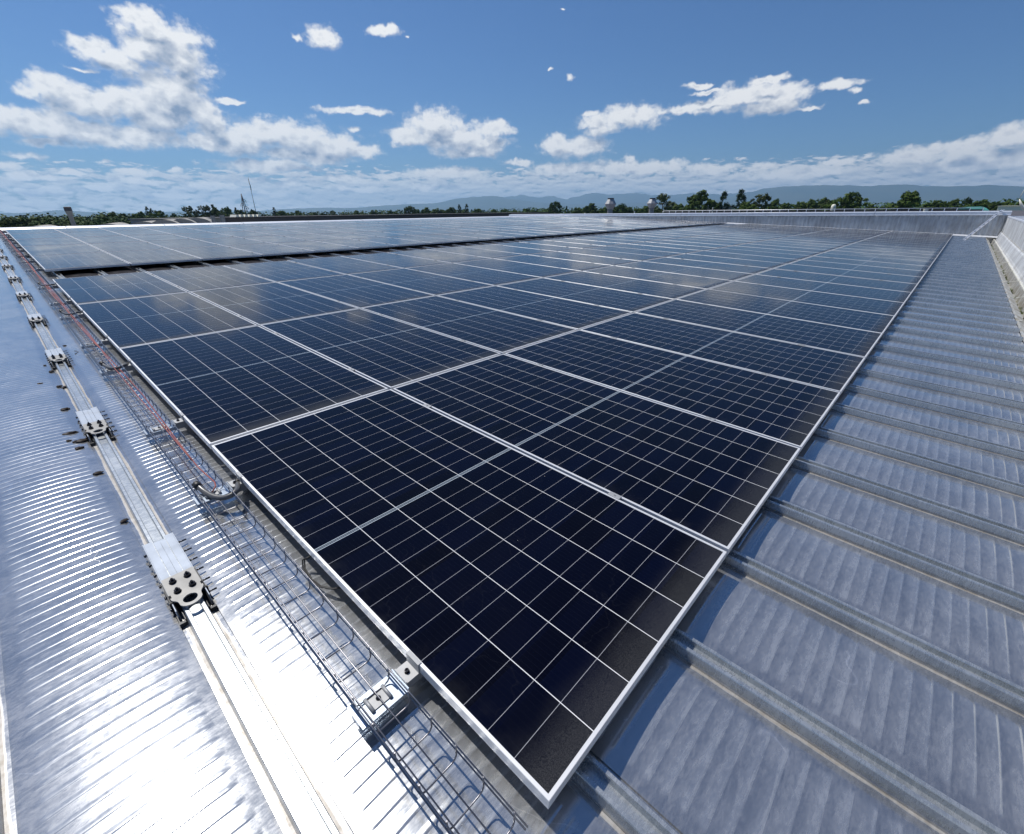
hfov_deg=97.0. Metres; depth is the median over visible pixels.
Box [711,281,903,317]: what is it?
solar panel
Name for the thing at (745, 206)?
leafy tree
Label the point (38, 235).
solar panel
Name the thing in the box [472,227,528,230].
solar panel
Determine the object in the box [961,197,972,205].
dense tree
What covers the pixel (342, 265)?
solar panel
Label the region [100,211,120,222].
leafy tree
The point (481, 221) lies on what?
solar panel
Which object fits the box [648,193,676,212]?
airy tree
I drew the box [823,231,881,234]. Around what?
solar panel
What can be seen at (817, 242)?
solar panel
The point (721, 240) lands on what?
solar panel
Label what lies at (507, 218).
solar panel
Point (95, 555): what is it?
string scrap
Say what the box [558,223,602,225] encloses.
solar panel
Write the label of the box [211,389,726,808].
solar panel
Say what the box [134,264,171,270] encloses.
rooflight pan
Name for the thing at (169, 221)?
barrel vault
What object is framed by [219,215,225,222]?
roof stub
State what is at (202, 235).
solar panel
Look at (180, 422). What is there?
mounting rail
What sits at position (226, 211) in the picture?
leafy tree
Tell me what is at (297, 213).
leafy tree
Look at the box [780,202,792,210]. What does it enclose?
leafy tree
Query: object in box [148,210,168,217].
leafy tree
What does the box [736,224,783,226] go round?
solar panel
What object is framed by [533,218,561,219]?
solar panel
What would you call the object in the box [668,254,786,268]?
solar panel
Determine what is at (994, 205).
leafy tree
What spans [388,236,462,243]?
solar panel
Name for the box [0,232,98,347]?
red cable
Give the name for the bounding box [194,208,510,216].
woodland
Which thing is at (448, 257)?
solar panel
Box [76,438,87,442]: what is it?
debris lump
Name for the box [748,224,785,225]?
solar panel
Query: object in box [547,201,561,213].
dense tree
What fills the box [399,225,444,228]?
solar panel
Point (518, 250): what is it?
solar panel
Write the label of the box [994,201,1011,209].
leafy tree
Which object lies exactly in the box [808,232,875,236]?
solar panel
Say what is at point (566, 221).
solar panel
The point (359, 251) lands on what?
rooflight pan
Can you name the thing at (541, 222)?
solar panel
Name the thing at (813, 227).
solar panel
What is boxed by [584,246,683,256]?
solar panel
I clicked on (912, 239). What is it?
solar panel
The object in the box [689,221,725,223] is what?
solar panel
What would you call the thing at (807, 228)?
solar panel
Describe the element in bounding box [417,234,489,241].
solar panel
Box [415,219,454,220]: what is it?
solar panel
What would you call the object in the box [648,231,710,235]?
solar panel
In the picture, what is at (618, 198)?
mountains
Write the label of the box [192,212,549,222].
long hall
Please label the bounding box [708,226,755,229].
solar panel
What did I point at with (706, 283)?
solar panel
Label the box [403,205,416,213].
dense tree
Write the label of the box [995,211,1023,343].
hall
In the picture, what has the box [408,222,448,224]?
solar panel
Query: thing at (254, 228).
solar panel
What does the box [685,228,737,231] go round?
solar panel
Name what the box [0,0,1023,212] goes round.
sky
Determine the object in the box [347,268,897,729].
mounting rail
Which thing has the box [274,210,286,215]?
leafy tree
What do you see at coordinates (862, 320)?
solar panel
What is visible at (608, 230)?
solar panel
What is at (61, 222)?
woodland
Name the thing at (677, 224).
solar panel
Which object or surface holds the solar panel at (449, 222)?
on the mounting rail
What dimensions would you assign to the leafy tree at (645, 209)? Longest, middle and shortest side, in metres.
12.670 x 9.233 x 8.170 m
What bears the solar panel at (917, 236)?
on the mounting rail at (224, 490)
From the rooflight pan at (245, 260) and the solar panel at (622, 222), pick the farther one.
the solar panel at (622, 222)
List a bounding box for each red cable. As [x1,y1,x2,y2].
[0,230,69,310]
[0,231,215,491]
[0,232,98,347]
[1,232,191,460]
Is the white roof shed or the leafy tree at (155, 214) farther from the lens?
the leafy tree at (155, 214)
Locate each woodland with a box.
[0,212,129,227]
[0,213,217,224]
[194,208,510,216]
[510,198,1023,213]
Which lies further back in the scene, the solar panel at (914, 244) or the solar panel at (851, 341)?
the solar panel at (914, 244)
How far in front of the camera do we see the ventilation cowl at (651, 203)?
53.65 m
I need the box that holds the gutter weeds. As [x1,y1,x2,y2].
[991,245,1023,318]
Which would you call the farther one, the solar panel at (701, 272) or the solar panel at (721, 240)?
the solar panel at (721, 240)
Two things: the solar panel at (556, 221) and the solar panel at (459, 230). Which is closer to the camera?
the solar panel at (459, 230)
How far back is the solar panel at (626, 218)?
30.65 m
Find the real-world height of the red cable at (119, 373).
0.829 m
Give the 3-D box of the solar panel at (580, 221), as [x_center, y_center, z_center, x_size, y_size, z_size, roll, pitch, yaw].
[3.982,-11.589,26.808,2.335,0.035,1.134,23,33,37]
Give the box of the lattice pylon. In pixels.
[241,194,248,211]
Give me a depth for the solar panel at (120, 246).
10.67 m
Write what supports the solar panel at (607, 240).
on the mounting rail at (54, 286)
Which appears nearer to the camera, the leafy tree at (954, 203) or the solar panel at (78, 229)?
the solar panel at (78, 229)
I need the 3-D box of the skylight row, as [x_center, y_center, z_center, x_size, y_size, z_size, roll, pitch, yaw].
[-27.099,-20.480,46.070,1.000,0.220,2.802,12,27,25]
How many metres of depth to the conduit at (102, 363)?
3.57 m
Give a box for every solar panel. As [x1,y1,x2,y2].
[5,229,58,234]
[10,232,70,239]
[15,237,85,246]
[22,244,102,256]
[32,252,129,271]
[52,272,186,305]
[53,227,106,231]
[62,231,124,237]
[74,236,142,243]
[77,292,256,351]
[88,241,167,252]
[97,226,150,230]
[107,249,201,265]
[111,230,168,235]
[119,326,387,448]
[128,234,190,241]
[137,226,189,229]
[145,239,221,248]
[147,266,273,292]
[156,229,211,233]
[172,246,261,259]
[173,225,224,228]
[173,233,235,238]
[190,282,358,326]
[195,228,244,232]
[196,237,268,245]
[211,224,256,227]
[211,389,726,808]
[214,231,278,236]
[223,261,345,282]
[226,243,313,255]
[229,227,279,230]
[240,236,310,242]
[241,223,285,226]
[252,230,310,235]
[260,309,500,389]
[264,226,311,229]
[268,223,310,225]
[274,241,358,251]
[278,275,434,308]
[280,234,347,240]
[287,256,402,274]
[289,229,345,233]
[291,222,332,224]
[294,225,339,228]
[318,239,397,248]
[319,233,379,238]
[321,224,364,227]
[321,228,373,232]
[323,221,362,223]
[340,221,379,223]
[342,253,447,267]
[344,224,384,226]
[348,268,493,295]
[350,227,395,230]
[350,231,413,236]
[355,237,431,246]
[362,296,576,353]
[364,223,411,225]
[368,220,398,222]
[376,226,419,229]
[377,230,436,235]
[381,220,419,221]
[387,249,491,262]
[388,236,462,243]
[393,222,433,224]
[393,354,800,555]
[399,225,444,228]
[406,219,433,221]
[406,229,463,233]
[406,263,541,285]
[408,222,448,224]
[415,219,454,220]
[416,225,466,227]
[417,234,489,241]
[428,246,525,258]
[431,228,487,232]
[434,221,465,223]
[438,224,488,226]
[438,286,631,330]
[439,219,468,220]
[445,221,486,222]
[446,233,513,239]
[452,227,508,231]
[455,218,481,219]
[456,259,580,277]
[462,244,556,254]
[463,223,504,226]
[464,218,501,219]
[469,220,493,222]
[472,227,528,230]
[473,232,536,237]
[476,220,515,221]
[476,223,515,225]
[490,226,544,229]
[492,217,523,218]
[492,230,556,236]
[494,222,534,224]
[494,255,612,271]
[495,242,581,251]
[499,278,673,312]
[503,219,541,220]
[505,330,839,450]
[510,222,549,223]
[511,230,574,234]
[512,225,560,228]
[524,221,557,223]
[524,240,601,248]
[530,228,591,233]
[530,252,639,265]
[531,224,571,227]
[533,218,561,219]
[538,221,575,222]
[541,224,585,226]
[543,218,578,219]
[546,271,705,299]
[548,238,624,245]
[549,228,606,232]
[551,220,580,222]
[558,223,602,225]
[558,248,664,260]
[562,220,598,221]
[565,227,620,231]
[568,237,642,243]
[572,223,611,224]
[573,217,606,218]
[581,219,615,220]
[581,222,621,224]
[581,313,864,395]
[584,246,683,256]
[584,266,731,289]
[586,226,634,230]
[586,235,657,241]
[596,219,627,220]
[596,225,646,229]
[598,222,635,223]
[604,221,639,223]
[605,225,657,228]
[606,234,673,239]
[611,218,647,219]
[612,244,701,253]
[617,261,753,281]
[618,221,656,222]
[622,224,667,227]
[623,233,686,237]
[630,242,716,250]
[633,224,678,226]
[635,220,672,221]
[635,232,701,236]
[635,299,882,360]
[640,223,687,226]
[646,257,771,274]
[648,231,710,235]
[648,240,730,247]
[656,223,693,225]
[659,222,704,224]
[661,230,719,233]
[665,238,744,245]
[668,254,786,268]
[673,229,728,232]
[674,222,710,224]
[677,221,719,223]
[677,289,894,334]
[681,237,753,243]
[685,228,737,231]
[688,251,799,263]
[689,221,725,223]
[694,236,765,241]
[698,227,747,230]
[703,234,776,239]
[706,248,811,259]
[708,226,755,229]
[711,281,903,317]
[712,226,765,228]
[720,233,782,238]
[724,225,769,227]
[724,246,820,255]
[729,232,789,236]
[732,225,774,227]
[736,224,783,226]
[736,244,830,252]
[737,274,911,303]
[738,231,799,235]
[747,242,837,249]
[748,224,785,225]
[748,230,806,234]
[756,229,812,233]
[757,269,917,293]
[760,240,844,247]
[765,228,818,232]
[768,228,823,230]
[772,239,850,245]
[774,264,922,283]
[775,227,825,230]
[778,237,856,243]
[784,226,830,229]
[789,226,836,228]
[790,236,862,241]
[790,260,926,276]
[796,235,865,239]
[802,234,871,238]
[803,256,929,272]
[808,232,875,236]
[815,231,878,235]
[815,253,932,266]
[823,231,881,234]
[825,230,884,233]
[825,250,935,262]
[831,229,887,232]
[834,248,937,257]
[837,228,890,231]
[841,246,939,255]
[847,244,941,252]
[853,242,943,249]
[860,240,944,246]
[866,239,945,245]
[869,237,947,243]
[876,236,948,241]
[879,235,949,239]
[882,234,949,238]
[885,233,951,237]
[888,232,951,235]
[891,231,952,235]
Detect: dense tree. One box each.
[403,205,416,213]
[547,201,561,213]
[613,203,633,212]
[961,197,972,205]
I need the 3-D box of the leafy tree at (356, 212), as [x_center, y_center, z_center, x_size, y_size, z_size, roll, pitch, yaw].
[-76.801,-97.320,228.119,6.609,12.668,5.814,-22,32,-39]
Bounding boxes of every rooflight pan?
[59,269,98,277]
[98,266,135,274]
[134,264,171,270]
[169,261,204,268]
[201,259,235,265]
[231,258,261,263]
[257,256,286,261]
[281,254,309,258]
[303,252,334,256]
[328,251,354,255]
[345,250,374,253]
[367,248,392,252]
[386,247,409,250]
[399,246,423,249]
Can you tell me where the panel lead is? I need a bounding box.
[302,555,340,589]
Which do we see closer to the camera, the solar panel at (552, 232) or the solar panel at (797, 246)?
the solar panel at (797, 246)
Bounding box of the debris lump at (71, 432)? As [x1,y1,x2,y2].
[62,431,77,434]
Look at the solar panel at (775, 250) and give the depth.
12.70 m
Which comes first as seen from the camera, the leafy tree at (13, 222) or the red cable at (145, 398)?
the red cable at (145, 398)
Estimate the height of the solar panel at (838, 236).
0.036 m
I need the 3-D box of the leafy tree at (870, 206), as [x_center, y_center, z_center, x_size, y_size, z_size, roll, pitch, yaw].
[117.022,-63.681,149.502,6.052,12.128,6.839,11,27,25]
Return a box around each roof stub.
[210,216,215,222]
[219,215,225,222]
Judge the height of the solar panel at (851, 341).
0.038 m
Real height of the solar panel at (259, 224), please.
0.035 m
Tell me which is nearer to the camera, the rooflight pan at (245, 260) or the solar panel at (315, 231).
the rooflight pan at (245, 260)
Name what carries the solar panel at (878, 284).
on the mounting rail at (224, 490)
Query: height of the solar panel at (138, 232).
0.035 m
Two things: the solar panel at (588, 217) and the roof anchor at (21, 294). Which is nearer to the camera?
the roof anchor at (21, 294)
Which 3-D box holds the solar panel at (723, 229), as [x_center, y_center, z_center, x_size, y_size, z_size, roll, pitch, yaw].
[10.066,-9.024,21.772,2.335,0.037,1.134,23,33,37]
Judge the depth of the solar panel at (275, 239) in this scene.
13.03 m
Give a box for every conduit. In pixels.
[59,310,81,314]
[99,361,128,369]
[192,478,240,500]
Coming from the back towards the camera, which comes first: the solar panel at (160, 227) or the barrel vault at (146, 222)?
the barrel vault at (146, 222)
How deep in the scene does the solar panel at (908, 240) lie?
17.48 m
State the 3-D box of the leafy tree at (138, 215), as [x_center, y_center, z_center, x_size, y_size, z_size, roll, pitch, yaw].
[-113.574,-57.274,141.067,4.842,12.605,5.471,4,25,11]
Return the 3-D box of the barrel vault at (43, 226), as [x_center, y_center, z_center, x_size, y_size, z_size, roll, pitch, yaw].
[-33.868,-13.184,32.858,2.128,1.329,8.000,-19,30,-34]
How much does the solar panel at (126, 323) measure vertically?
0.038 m
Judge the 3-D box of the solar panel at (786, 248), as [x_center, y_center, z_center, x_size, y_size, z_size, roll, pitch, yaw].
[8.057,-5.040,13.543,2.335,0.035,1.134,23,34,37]
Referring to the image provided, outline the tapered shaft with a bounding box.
[63,207,76,225]
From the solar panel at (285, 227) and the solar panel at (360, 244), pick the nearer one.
the solar panel at (360, 244)
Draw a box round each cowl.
[605,198,615,213]
[647,198,656,212]
[1019,191,1023,208]
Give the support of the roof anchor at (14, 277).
on the factory hall
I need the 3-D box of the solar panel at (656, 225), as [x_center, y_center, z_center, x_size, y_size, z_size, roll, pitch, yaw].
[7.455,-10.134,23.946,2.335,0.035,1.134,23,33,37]
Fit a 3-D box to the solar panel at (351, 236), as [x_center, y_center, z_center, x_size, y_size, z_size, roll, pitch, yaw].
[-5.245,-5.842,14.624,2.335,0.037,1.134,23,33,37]
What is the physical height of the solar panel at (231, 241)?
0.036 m
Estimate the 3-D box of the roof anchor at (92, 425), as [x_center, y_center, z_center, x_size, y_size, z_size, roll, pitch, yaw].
[-2.617,0.033,2.845,0.518,0.080,0.148,23,33,37]
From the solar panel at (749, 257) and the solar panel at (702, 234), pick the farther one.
the solar panel at (702, 234)
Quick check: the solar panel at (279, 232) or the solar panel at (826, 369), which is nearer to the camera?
the solar panel at (826, 369)
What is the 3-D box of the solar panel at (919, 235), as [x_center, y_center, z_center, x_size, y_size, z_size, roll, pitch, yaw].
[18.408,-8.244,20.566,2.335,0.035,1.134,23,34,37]
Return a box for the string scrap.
[90,545,99,563]
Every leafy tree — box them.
[1,216,29,227]
[22,216,47,224]
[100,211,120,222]
[119,213,129,220]
[134,211,150,218]
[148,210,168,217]
[208,207,224,216]
[219,206,231,216]
[232,209,245,214]
[246,209,257,214]
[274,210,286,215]
[287,210,302,215]
[352,210,365,214]
[369,210,377,214]
[420,207,432,213]
[429,208,441,213]
[443,207,455,213]
[472,208,482,212]
[570,207,583,213]
[580,203,599,213]
[594,207,606,213]
[635,206,648,212]
[672,203,685,211]
[684,190,718,211]
[739,201,759,210]
[766,199,781,209]
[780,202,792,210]
[789,201,806,210]
[797,199,819,210]
[807,197,830,210]
[822,191,868,209]
[863,204,877,209]
[878,203,894,209]
[888,190,929,209]
[920,200,943,209]
[942,201,954,208]
[946,198,962,208]
[959,200,985,207]
[981,199,991,209]
[986,201,1000,210]
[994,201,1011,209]
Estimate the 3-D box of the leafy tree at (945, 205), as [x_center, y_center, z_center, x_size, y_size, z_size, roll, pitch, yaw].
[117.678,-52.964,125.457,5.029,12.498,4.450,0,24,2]
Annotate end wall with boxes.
[509,211,1011,242]
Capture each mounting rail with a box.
[19,233,475,263]
[25,239,451,271]
[38,247,470,289]
[49,244,591,305]
[60,242,657,320]
[80,246,702,348]
[100,273,601,375]
[143,257,778,437]
[192,257,831,507]
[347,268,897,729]
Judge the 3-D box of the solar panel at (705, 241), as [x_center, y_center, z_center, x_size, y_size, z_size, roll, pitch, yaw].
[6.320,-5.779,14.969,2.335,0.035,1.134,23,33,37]
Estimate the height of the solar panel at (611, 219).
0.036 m
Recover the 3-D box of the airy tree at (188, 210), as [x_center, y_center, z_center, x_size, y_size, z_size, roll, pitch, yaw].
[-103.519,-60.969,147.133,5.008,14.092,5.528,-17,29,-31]
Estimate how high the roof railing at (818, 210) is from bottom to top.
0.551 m
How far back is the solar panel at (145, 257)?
9.14 m
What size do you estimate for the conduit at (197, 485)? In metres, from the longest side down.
0.274 x 0.231 x 0.069 m
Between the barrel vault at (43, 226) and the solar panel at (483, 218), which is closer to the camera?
the solar panel at (483, 218)
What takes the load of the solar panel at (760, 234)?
on the mounting rail at (105, 341)
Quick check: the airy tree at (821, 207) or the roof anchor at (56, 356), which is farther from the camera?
the airy tree at (821, 207)
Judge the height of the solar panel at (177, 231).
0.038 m
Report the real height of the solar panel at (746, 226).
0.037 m
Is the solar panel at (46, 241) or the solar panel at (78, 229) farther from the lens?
the solar panel at (78, 229)
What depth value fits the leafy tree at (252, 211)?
160.93 m
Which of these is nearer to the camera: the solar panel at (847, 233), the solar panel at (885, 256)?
the solar panel at (885, 256)
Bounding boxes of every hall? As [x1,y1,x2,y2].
[0,215,1023,833]
[128,217,220,224]
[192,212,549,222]
[958,207,988,210]
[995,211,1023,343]
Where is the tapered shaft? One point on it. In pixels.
(68, 211)
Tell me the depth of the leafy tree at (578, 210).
187.44 m
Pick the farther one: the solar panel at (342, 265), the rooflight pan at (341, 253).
the rooflight pan at (341, 253)
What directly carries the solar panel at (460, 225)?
on the mounting rail
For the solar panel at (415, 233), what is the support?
on the mounting rail
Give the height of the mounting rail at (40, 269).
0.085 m
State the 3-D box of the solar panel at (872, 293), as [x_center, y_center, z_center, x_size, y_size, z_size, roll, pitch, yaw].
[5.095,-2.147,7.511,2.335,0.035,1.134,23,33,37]
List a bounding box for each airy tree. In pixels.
[180,206,197,217]
[195,205,211,216]
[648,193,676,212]
[750,193,771,210]
[819,199,835,208]
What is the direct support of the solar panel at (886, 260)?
on the mounting rail at (224, 490)
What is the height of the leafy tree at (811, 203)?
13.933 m
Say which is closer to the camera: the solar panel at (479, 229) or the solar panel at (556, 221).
the solar panel at (479, 229)
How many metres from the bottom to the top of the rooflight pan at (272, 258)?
0.096 m
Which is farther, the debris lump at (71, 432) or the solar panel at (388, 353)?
the solar panel at (388, 353)
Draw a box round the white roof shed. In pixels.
[997,206,1023,210]
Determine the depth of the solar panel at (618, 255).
11.02 m
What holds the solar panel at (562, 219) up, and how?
on the mounting rail
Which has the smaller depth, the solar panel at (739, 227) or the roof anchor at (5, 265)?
the roof anchor at (5, 265)
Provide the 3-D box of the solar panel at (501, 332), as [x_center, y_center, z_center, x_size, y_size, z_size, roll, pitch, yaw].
[-0.557,-1.096,5.095,2.335,0.038,1.134,23,33,37]
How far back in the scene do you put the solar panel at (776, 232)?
20.30 m
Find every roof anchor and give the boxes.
[2,264,13,269]
[8,275,21,282]
[15,291,32,300]
[27,313,47,327]
[45,348,72,369]
[76,407,116,445]
[142,532,217,627]
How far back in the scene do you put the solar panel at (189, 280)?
7.05 m
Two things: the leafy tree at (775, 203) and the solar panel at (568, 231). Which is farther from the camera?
the leafy tree at (775, 203)
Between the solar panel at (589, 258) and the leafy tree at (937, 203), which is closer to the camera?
the solar panel at (589, 258)
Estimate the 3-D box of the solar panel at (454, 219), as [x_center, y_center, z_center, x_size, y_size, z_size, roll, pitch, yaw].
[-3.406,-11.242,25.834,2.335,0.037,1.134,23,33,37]
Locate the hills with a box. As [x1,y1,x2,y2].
[0,184,1023,217]
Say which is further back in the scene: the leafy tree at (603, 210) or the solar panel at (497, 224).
the leafy tree at (603, 210)
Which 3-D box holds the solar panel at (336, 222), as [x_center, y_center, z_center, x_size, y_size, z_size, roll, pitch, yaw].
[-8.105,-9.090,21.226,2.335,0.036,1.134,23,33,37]
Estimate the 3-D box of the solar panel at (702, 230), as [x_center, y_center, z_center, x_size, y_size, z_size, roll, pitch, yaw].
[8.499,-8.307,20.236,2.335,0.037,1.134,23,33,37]
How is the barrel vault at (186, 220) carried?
on the low hall
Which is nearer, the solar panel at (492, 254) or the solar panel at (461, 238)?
the solar panel at (492, 254)
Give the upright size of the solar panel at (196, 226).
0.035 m
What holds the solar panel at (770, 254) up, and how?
on the mounting rail at (180, 422)
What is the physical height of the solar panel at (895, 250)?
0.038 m
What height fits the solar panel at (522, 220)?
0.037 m
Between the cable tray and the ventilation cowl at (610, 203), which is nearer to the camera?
the cable tray
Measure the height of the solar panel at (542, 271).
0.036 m
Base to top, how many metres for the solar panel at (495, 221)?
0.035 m
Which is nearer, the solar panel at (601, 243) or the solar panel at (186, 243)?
the solar panel at (186, 243)
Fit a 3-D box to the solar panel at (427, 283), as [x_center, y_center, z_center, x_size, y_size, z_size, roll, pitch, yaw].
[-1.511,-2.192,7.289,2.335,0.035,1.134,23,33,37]
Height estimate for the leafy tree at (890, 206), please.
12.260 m
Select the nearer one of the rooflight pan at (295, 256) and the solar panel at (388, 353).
the solar panel at (388, 353)
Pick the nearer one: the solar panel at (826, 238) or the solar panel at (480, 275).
the solar panel at (480, 275)
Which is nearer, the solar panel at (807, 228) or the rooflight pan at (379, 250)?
the rooflight pan at (379, 250)
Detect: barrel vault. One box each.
[30,225,55,226]
[101,222,129,224]
[132,221,153,224]
[152,219,180,223]
[174,218,196,223]
[189,217,218,222]
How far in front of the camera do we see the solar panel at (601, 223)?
24.61 m
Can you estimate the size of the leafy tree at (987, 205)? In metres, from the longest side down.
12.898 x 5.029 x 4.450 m
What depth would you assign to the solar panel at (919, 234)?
21.31 m
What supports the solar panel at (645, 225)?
on the mounting rail at (32, 261)
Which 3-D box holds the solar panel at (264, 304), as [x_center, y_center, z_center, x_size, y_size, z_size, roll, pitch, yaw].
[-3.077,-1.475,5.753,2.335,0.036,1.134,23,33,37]
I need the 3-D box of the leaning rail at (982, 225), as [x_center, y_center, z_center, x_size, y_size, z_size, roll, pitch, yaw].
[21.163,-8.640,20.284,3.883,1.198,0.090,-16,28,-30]
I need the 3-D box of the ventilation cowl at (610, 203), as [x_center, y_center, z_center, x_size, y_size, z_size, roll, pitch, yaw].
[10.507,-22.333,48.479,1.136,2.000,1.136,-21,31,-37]
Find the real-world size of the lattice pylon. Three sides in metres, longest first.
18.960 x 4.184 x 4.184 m
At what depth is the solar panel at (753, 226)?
24.75 m
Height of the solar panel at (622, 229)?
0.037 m
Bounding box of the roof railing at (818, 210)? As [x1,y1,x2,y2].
[665,207,983,212]
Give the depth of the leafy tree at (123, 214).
143.57 m
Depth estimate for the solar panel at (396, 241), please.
13.02 m
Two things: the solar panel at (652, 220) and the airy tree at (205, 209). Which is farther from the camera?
the airy tree at (205, 209)
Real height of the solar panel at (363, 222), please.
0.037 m
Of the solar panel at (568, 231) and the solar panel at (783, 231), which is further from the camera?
the solar panel at (783, 231)
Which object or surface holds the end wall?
on the factory hall
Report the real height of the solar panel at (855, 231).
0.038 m
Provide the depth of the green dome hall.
89.07 m
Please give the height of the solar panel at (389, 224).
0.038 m
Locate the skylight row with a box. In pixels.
[230,214,261,216]
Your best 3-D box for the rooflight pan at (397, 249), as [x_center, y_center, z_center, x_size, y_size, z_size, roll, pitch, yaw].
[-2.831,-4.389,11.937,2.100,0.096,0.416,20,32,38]
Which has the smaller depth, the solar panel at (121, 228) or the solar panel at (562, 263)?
the solar panel at (562, 263)
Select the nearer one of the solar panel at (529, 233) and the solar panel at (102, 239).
the solar panel at (102, 239)
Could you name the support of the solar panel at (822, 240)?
on the mounting rail at (129, 367)
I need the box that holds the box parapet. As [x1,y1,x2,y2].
[995,216,1023,285]
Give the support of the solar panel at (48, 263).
on the mounting rail at (40, 269)
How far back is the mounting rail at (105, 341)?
4.19 m
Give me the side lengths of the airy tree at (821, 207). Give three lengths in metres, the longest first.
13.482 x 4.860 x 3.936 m
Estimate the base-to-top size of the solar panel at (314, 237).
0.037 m
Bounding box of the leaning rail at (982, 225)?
[963,209,1004,239]
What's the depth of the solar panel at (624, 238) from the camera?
15.57 m
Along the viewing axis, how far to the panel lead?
1.74 m
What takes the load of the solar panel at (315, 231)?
on the mounting rail
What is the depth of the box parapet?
14.62 m
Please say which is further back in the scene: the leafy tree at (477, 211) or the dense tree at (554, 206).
the leafy tree at (477, 211)
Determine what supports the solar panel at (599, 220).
on the mounting rail
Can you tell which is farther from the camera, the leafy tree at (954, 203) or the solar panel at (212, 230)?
the leafy tree at (954, 203)
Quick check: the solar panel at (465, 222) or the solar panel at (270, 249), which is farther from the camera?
the solar panel at (465, 222)
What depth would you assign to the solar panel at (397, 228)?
18.28 m
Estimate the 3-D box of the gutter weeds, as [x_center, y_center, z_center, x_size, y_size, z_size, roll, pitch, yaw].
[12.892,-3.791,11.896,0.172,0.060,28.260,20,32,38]
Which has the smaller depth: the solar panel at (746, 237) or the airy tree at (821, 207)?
the solar panel at (746, 237)
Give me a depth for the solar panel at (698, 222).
27.69 m
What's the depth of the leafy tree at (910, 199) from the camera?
97.61 m
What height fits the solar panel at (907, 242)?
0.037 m
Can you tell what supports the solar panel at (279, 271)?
on the mounting rail at (54, 286)
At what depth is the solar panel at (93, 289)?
6.26 m
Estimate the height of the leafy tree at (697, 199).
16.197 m
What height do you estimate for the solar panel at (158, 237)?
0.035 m
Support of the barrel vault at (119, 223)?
on the low hall
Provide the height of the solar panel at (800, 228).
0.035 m
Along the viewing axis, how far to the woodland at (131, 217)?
142.75 m
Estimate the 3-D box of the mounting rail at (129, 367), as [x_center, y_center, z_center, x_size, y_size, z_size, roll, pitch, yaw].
[7.465,-5.248,13.983,0.085,0.085,31.450,23,33,37]
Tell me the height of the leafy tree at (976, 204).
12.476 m
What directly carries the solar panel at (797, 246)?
on the mounting rail at (180, 422)
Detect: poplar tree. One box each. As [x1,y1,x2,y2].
[716,190,729,209]
[731,188,746,209]
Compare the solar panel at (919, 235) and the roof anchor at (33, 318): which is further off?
the solar panel at (919, 235)
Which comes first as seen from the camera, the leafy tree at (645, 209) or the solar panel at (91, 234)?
the solar panel at (91, 234)
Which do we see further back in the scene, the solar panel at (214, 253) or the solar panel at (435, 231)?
the solar panel at (435, 231)
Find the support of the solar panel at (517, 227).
on the mounting rail
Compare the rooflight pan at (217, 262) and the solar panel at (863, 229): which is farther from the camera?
the solar panel at (863, 229)
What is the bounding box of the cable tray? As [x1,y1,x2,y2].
[0,229,527,833]
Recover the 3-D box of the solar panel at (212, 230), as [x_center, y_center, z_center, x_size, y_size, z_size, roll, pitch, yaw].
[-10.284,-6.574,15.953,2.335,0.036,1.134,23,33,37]
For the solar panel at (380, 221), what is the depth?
22.73 m
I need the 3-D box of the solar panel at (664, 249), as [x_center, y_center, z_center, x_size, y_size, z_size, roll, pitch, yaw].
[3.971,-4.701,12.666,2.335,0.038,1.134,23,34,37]
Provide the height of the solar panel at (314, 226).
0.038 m
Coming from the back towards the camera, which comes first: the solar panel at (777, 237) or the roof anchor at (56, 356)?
the solar panel at (777, 237)
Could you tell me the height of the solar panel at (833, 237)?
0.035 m
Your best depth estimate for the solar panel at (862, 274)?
8.94 m
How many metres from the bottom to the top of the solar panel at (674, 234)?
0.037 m
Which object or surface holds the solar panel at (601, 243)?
on the mounting rail at (54, 286)
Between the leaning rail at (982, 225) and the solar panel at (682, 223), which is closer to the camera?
the leaning rail at (982, 225)
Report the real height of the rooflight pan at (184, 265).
0.096 m
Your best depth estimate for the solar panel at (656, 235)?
17.10 m
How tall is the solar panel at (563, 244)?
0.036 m
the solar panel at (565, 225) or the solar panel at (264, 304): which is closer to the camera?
the solar panel at (264, 304)
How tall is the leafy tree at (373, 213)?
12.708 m
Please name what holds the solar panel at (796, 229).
on the mounting rail at (105, 341)
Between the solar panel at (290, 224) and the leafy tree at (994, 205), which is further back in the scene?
the leafy tree at (994, 205)
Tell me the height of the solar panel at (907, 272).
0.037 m
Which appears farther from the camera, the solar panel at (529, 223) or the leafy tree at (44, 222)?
the leafy tree at (44, 222)
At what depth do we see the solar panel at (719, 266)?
9.60 m
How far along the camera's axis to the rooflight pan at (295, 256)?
10.38 m
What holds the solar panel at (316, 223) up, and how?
on the mounting rail
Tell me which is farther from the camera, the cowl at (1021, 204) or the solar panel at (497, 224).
the cowl at (1021, 204)
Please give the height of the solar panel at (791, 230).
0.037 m
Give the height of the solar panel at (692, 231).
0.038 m
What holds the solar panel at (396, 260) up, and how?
on the mounting rail at (54, 286)
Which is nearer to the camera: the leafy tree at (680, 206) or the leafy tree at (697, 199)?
the leafy tree at (697, 199)
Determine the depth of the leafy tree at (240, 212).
159.87 m
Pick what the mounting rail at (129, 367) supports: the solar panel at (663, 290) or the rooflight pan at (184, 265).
the solar panel at (663, 290)
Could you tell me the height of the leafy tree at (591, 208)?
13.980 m
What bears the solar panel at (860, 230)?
on the mounting rail at (129, 367)
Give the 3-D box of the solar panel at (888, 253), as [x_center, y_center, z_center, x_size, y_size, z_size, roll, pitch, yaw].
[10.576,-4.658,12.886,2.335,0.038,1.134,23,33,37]
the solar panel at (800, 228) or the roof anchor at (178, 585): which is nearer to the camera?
the roof anchor at (178, 585)
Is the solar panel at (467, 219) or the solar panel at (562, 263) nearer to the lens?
the solar panel at (562, 263)

